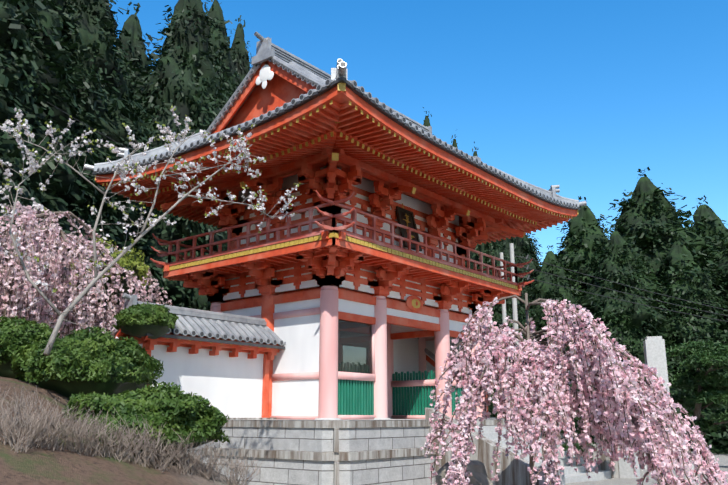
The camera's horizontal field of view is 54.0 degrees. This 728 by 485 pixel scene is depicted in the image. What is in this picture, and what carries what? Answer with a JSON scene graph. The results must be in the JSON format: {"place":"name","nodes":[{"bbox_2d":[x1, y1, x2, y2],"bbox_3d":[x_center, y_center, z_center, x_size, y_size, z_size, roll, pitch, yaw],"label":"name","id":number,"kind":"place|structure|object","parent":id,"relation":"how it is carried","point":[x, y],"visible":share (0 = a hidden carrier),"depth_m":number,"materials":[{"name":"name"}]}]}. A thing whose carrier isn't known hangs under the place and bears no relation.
{"place":"outdoors","nodes":[
{"label":"outdoors","id":0,"kind":"place"},
{"bbox_2d":[115,329,280,417],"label":"side wall","id":1,"kind":"structure","parent":0,"point":[224,383],"depth_m":18.61,"materials":[{"name":"white paint"}]},
{"bbox_2d":[114,313,284,348],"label":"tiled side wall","id":2,"kind":"structure","parent":1,"relation":"on","point":[218,341],"depth_m":18.29,"materials":[{"name":"grey tile"}]},
{"bbox_2d":[111,293,285,345],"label":"wall tile roof","id":3,"kind":"structure","parent":2,"relation":"on","point":[251,330],"depth_m":18.67,"materials":[{"name":"grey tile"}]},
{"bbox_2d":[171,322,277,343],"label":"roof tile ends","id":4,"kind":"object","parent":1,"relation":"on","point":[212,334],"visible":0.03,"depth_m":18.10,"materials":[{"name":"grey tile"}]},
{"bbox_2d":[223,85,430,204],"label":"wooden beam","id":5,"kind":"structure","parent":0,"point":[242,105],"depth_m":23.15,"materials":[{"name":"wood"}]},
{"bbox_2d":[0,376,727,484],"bbox_3d":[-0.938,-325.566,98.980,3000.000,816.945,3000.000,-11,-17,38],"label":"terrain","id":6,"kind":"structure","parent":0,"point":[42,466],"depth_m":9.93,"materials":[{"name":"brown soil"}]},
{"bbox_2d":[0,315,59,378],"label":"azalea bush leaves","id":7,"kind":"object","parent":6,"relation":"on","point":[16,333],"visible":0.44,"depth_m":13.76,"materials":[{"name":"green plant"}]},
{"bbox_2d":[0,0,142,327],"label":"conifer tree","id":8,"kind":"object","parent":6,"relation":"on","point":[11,17],"visible":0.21,"depth_m":29.04,"materials":[{"name":"green plant"}]},
{"bbox_2d":[0,201,146,338],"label":"cherry blossom tree","id":9,"kind":"object","parent":6,"relation":"on","point":[31,247],"visible":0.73,"depth_m":16.17,"materials":[{"name":"pink plant"}]},
{"bbox_2d":[0,0,169,328],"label":"conifer tree","id":10,"kind":"object","parent":6,"relation":"on","point":[48,16],"visible":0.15,"depth_m":29.79,"materials":[{"name":"green plant"}]},
{"bbox_2d":[0,207,171,338],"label":"cherry blossom tree","id":11,"kind":"object","parent":6,"relation":"on","point":[72,316],"visible":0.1,"depth_m":18.56,"materials":[{"name":"pink plant"}]},
{"bbox_2d":[11,326,163,397],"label":"azalea bush leaves","id":12,"kind":"object","parent":6,"relation":"on","point":[85,361],"visible":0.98,"depth_m":13.09,"materials":[{"name":"green plant"}]},
{"bbox_2d":[34,0,169,314],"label":"conifer tree","id":13,"kind":"object","parent":6,"relation":"on","point":[96,26],"visible":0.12,"depth_m":34.11,"materials":[{"name":"green plant"}]},
{"bbox_2d":[69,236,149,307],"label":"yellow bush leaves","id":14,"kind":"object","parent":6,"relation":"on","point":[128,260],"visible":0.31,"depth_m":18.45,"materials":[{"name":"plant"}]},
{"bbox_2d":[0,383,262,484],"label":"bare bush twigs","id":15,"kind":"object","parent":6,"relation":"on","point":[36,429],"visible":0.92,"depth_m":10.20,"materials":[{"name":"brown plant"}]},
{"bbox_2d":[115,2,158,121],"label":"conifer tree","id":16,"kind":"object","parent":6,"relation":"on","point":[136,54],"visible":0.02,"depth_m":50.42,"materials":[{"name":"green plant"}]},
{"bbox_2d":[113,301,178,338],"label":"azalea bush leaves","id":17,"kind":"object","parent":6,"relation":"on","point":[156,321],"visible":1,"depth_m":16.50,"materials":[{"name":"green plant"}]},
{"bbox_2d":[61,381,230,455],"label":"azalea bush leaves","id":18,"kind":"object","parent":6,"relation":"on","point":[177,411],"visible":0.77,"depth_m":11.51,"materials":[{"name":"green plant"}]},
{"bbox_2d":[0,105,300,355],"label":"cherry blossom tree","id":19,"kind":"object","parent":6,"relation":"on","point":[33,165],"visible":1,"depth_m":12.50,"materials":[{"name":"plant"}]},
{"bbox_2d":[127,0,231,310],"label":"conifer tree","id":20,"kind":"object","parent":6,"relation":"on","point":[183,78],"visible":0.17,"depth_m":39.38,"materials":[{"name":"green plant"}]},
{"bbox_2d":[141,99,225,309],"bbox_3d":[-10.498,0.480,41.342,17.857,26.806,16.979,0,-14,-2],"label":"conifer tree","id":21,"kind":"object","parent":6,"relation":"on","point":[199,305],"depth_m":35.49,"materials":[{"name":"green plant"}]},
{"bbox_2d":[187,443,208,462],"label":"granite wall","id":22,"kind":"structure","parent":6,"relation":"on","point":[203,445],"depth_m":17.51,"materials":[{"name":"grey stone"}]},
{"bbox_2d":[226,418,275,419],"bbox_3d":[-4.128,4.521,18.280,0.960,0.062,4.610,-11,-17,38],"label":"wall base","id":23,"kind":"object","parent":22,"relation":"on","point":[251,419],"depth_m":18.92,"materials":[{"name":"grey stone"}]},
{"bbox_2d":[204,0,239,108],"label":"conifer tree","id":24,"kind":"object","parent":6,"relation":"on","point":[220,39],"visible":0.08,"depth_m":49.16,"materials":[{"name":"green plant"}]},
{"bbox_2d":[230,15,253,84],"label":"conifer tree","id":25,"kind":"object","parent":6,"relation":"on","point":[241,61],"visible":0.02,"depth_m":55.29,"materials":[{"name":"green plant"}]},
{"bbox_2d":[47,102,727,321],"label":"power lines","id":26,"kind":"object","parent":6,"relation":"on","point":[527,267],"visible":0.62,"depth_m":39.09,"materials":[{"name":"black metal"}]},
{"bbox_2d":[202,408,619,484],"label":"platform slab","id":27,"kind":"structure","parent":6,"relation":"on","point":[513,471],"depth_m":16.52,"materials":[{"name":"grey stone"}]},
{"bbox_2d":[95,85,577,419],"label":"gate","id":28,"kind":"structure","parent":27,"relation":"on","point":[326,260],"depth_m":20.82,"materials":[{"name":"wood"}]},
{"bbox_2d":[212,60,415,198],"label":"gable","id":29,"kind":"structure","parent":28,"relation":"on","point":[282,88],"depth_m":22.29,"materials":[{"name":"red wood"}]},
{"bbox_2d":[84,32,586,207],"bbox_3d":[-0.305,-3.474,25.092,10.952,4.395,14.052,-11,-17,38],"label":"roof tile","id":30,"kind":"object","parent":28,"relation":"on","point":[265,51],"visible":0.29,"depth_m":22.25,"materials":[{"name":"grey tile"}]},
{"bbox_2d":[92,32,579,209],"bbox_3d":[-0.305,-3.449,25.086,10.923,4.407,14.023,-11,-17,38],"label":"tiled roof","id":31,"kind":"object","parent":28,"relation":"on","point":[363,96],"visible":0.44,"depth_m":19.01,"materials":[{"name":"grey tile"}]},
{"bbox_2d":[95,83,577,307],"bbox_3d":[-0.305,0.355,24.159,10.456,4.230,13.556,-11,-17,38],"label":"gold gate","id":32,"kind":"object","parent":28,"relation":"on","point":[341,87],"visible":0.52,"depth_m":20.16,"materials":[{"name":"gold metal"}]},
{"bbox_2d":[150,190,533,286],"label":"railing","id":33,"kind":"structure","parent":28,"relation":"on","point":[334,217],"depth_m":20.63,"materials":[{"name":"red wood"}]},
{"bbox_2d":[395,206,421,250],"bbox_3d":[1.423,-0.436,22.914,0.441,1.371,0.900,-11,-17,38],"label":"plaque","id":34,"kind":"object","parent":28,"relation":"attached to","point":[399,219],"visible":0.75,"depth_m":22.78,"materials":[{"name":"black wood"}]},
{"bbox_2d":[400,211,416,245],"bbox_3d":[1.436,-0.436,22.903,0.300,1.130,0.660,-11,-17,38],"label":"dark plaque","id":35,"kind":"object","parent":34,"relation":"attached to","point":[404,223],"visible":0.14,"depth_m":22.96,"materials":[{"name":"black wood"}]},
{"bbox_2d":[402,203,414,238],"bbox_3d":[1.377,-0.686,22.967,0.430,1.534,0.378,-4,-14,16],"label":"gold plaque","id":36,"kind":"object","parent":28,"relation":"attached to","point":[407,221],"visible":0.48,"depth_m":23.01,"materials":[{"name":"gold metal"}]},
{"bbox_2d":[210,286,484,419],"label":"pillars","id":37,"kind":"structure","parent":27,"relation":"on","point":[328,375],"depth_m":20.16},
{"bbox_2d":[252,419,498,420],"bbox_3d":[-0.305,5.662,22.866,9.370,0.012,12.470,-11,-17,38],"label":"stone ledge","id":38,"kind":"object","parent":27,"relation":"on","point":[383,419],"visible":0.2,"depth_m":19.71,"materials":[{"name":"grey stone"}]},
{"bbox_3d":[3.518,6.758,27.464,0.960,0.062,4.610,-11,-17,38],"label":"side wall slab","id":39,"kind":"object","parent":38,"relation":"on","visible":0},
{"bbox_2d":[426,355,487,411],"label":"side wall","id":40,"kind":"structure","parent":39,"relation":"on","point":[430,360],"depth_m":26.00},
{"bbox_3d":[3.518,4.591,27.992,1.480,0.690,4.700,-11,-17,38],"label":"tiled wall","id":41,"kind":"object","parent":40,"relation":"on","visible":0},
{"bbox_2d":[418,338,434,359],"bbox_3d":[3.518,4.380,28.043,1.511,0.977,5.120,-11,-17,38],"label":"side wall tile","id":42,"kind":"object","parent":41,"relation":"attached to","point":[430,353],"visible":0.02,"depth_m":25.97,"materials":[{"name":"grey tile"}]},
{"bbox_2d":[203,424,560,484],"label":"granite platform","id":43,"kind":"object","parent":27,"relation":"on","point":[411,470],"visible":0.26,"depth_m":16.15,"materials":[{"name":"grey stone"}]},
{"bbox_2d":[338,361,466,414],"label":"fence","id":44,"kind":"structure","parent":27,"relation":"on","point":[355,397],"depth_m":23.12,"materials":[{"name":"green wood"}]},
{"bbox_2d":[423,107,433,134],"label":"conifer tree","id":45,"kind":"object","parent":6,"relation":"on","point":[427,122],"depth_m":59.62,"materials":[{"name":"green plant"}]},
{"bbox_2d":[451,135,457,147],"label":"conifer tree","id":46,"kind":"object","parent":6,"relation":"on","point":[454,144],"depth_m":54.72,"materials":[{"name":"green plant"}]},
{"bbox_2d":[435,460,492,484],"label":"boulder","id":47,"kind":"object","parent":6,"relation":"on","point":[477,470],"visible":0.65,"depth_m":14.27,"materials":[{"name":"grey stone"}]},
{"bbox_2d":[465,141,500,266],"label":"conifer tree","id":48,"kind":"object","parent":6,"relation":"on","point":[475,153],"visible":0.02,"depth_m":50.02,"materials":[{"name":"green plant"}]},
{"bbox_2d":[500,243,519,414],"bbox_3d":[7.357,5.453,35.457,0.323,11.782,3.355,-5,-15,20],"label":"utility pole","id":49,"kind":"object","parent":6,"relation":"on","point":[514,305],"visible":0.31,"depth_m":37.17,"materials":[{"name":"grey concrete"}]},
{"bbox_2d":[499,233,542,304],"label":"conifer tree","id":50,"kind":"object","parent":6,"relation":"on","point":[524,246],"visible":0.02,"depth_m":58.82,"materials":[{"name":"green plant"}]},
{"bbox_2d":[465,240,579,438],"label":"conifer tree","id":51,"kind":"object","parent":6,"relation":"on","point":[491,248],"visible":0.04,"depth_m":42.27,"materials":[{"name":"green plant"}]},
{"bbox_2d":[522,349,591,438],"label":"pine needles","id":52,"kind":"object","parent":6,"relation":"on","point":[576,430],"visible":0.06,"depth_m":20.64,"materials":[{"name":"green plant"}]},
{"bbox_2d":[474,425,639,484],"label":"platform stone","id":53,"kind":"object","parent":6,"relation":"on","point":[570,474],"visible":0.21,"depth_m":19.11,"materials":[{"name":"grey stone"}]},
{"bbox_2d":[523,245,593,439],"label":"conifer tree","id":54,"kind":"object","parent":6,"relation":"on","point":[542,290],"visible":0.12,"depth_m":53.80,"materials":[{"name":"green plant"}]},
{"bbox_2d":[420,293,727,484],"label":"cherry blossom tree","id":55,"kind":"object","parent":6,"relation":"on","point":[635,417],"visible":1,"depth_m":12.01,"materials":[{"name":"pink plant"}]},
{"bbox_2d":[561,383,607,471],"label":"pine needles","id":56,"kind":"object","parent":6,"relation":"on","point":[566,446],"visible":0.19,"depth_m":18.98,"materials":[{"name":"green plant"}]},
{"bbox_2d":[546,196,710,437],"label":"conifer tree","id":57,"kind":"object","parent":6,"relation":"on","point":[586,238],"visible":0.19,"depth_m":56.83,"materials":[{"name":"green plant"}]},
{"bbox_2d":[568,223,727,449],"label":"conifer tree","id":58,"kind":"object","parent":6,"relation":"on","point":[630,326],"visible":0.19,"depth_m":51.08,"materials":[{"name":"green plant"}]},
{"bbox_2d":[599,167,727,452],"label":"conifer tree","id":59,"kind":"object","parent":6,"relation":"on","point":[649,221],"visible":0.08,"depth_m":56.40,"materials":[{"name":"green plant"}]},
{"bbox_2d":[639,336,693,470],"bbox_3d":[10.140,5.460,24.509,1.500,4.410,1.500,-3,-14,14],"label":"monument stone","id":60,"kind":"object","parent":6,"relation":"on","point":[654,352],"visible":0.33,"depth_m":24.58,"materials":[{"name":"grey stone"}]},
{"bbox_2d":[653,234,727,454],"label":"conifer tree","id":61,"kind":"object","parent":6,"relation":"on","point":[687,287],"visible":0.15,"depth_m":51.33,"materials":[{"name":"green plant"}]},
{"bbox_2d":[665,339,727,457],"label":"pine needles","id":62,"kind":"object","parent":6,"relation":"on","point":[710,391],"visible":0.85,"depth_m":26.39,"materials":[{"name":"green plant"}]},
{"bbox_2d":[683,195,727,284],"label":"conifer tree","id":63,"kind":"object","parent":6,"relation":"on","point":[710,219],"visible":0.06,"depth_m":59.67,"materials":[{"name":"green plant"}]},
{"bbox_2d":[707,235,727,452],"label":"conifer tree","id":64,"kind":"object","parent":6,"relation":"on","point":[722,263],"visible":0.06,"depth_m":53.27,"materials":[{"name":"green plant"}]},
{"bbox_2d":[109,0,727,371],"label":"sky","id":65,"kind":"structure","parent":0,"point":[580,97],"materials":[{"name":"blue"}]}
]}

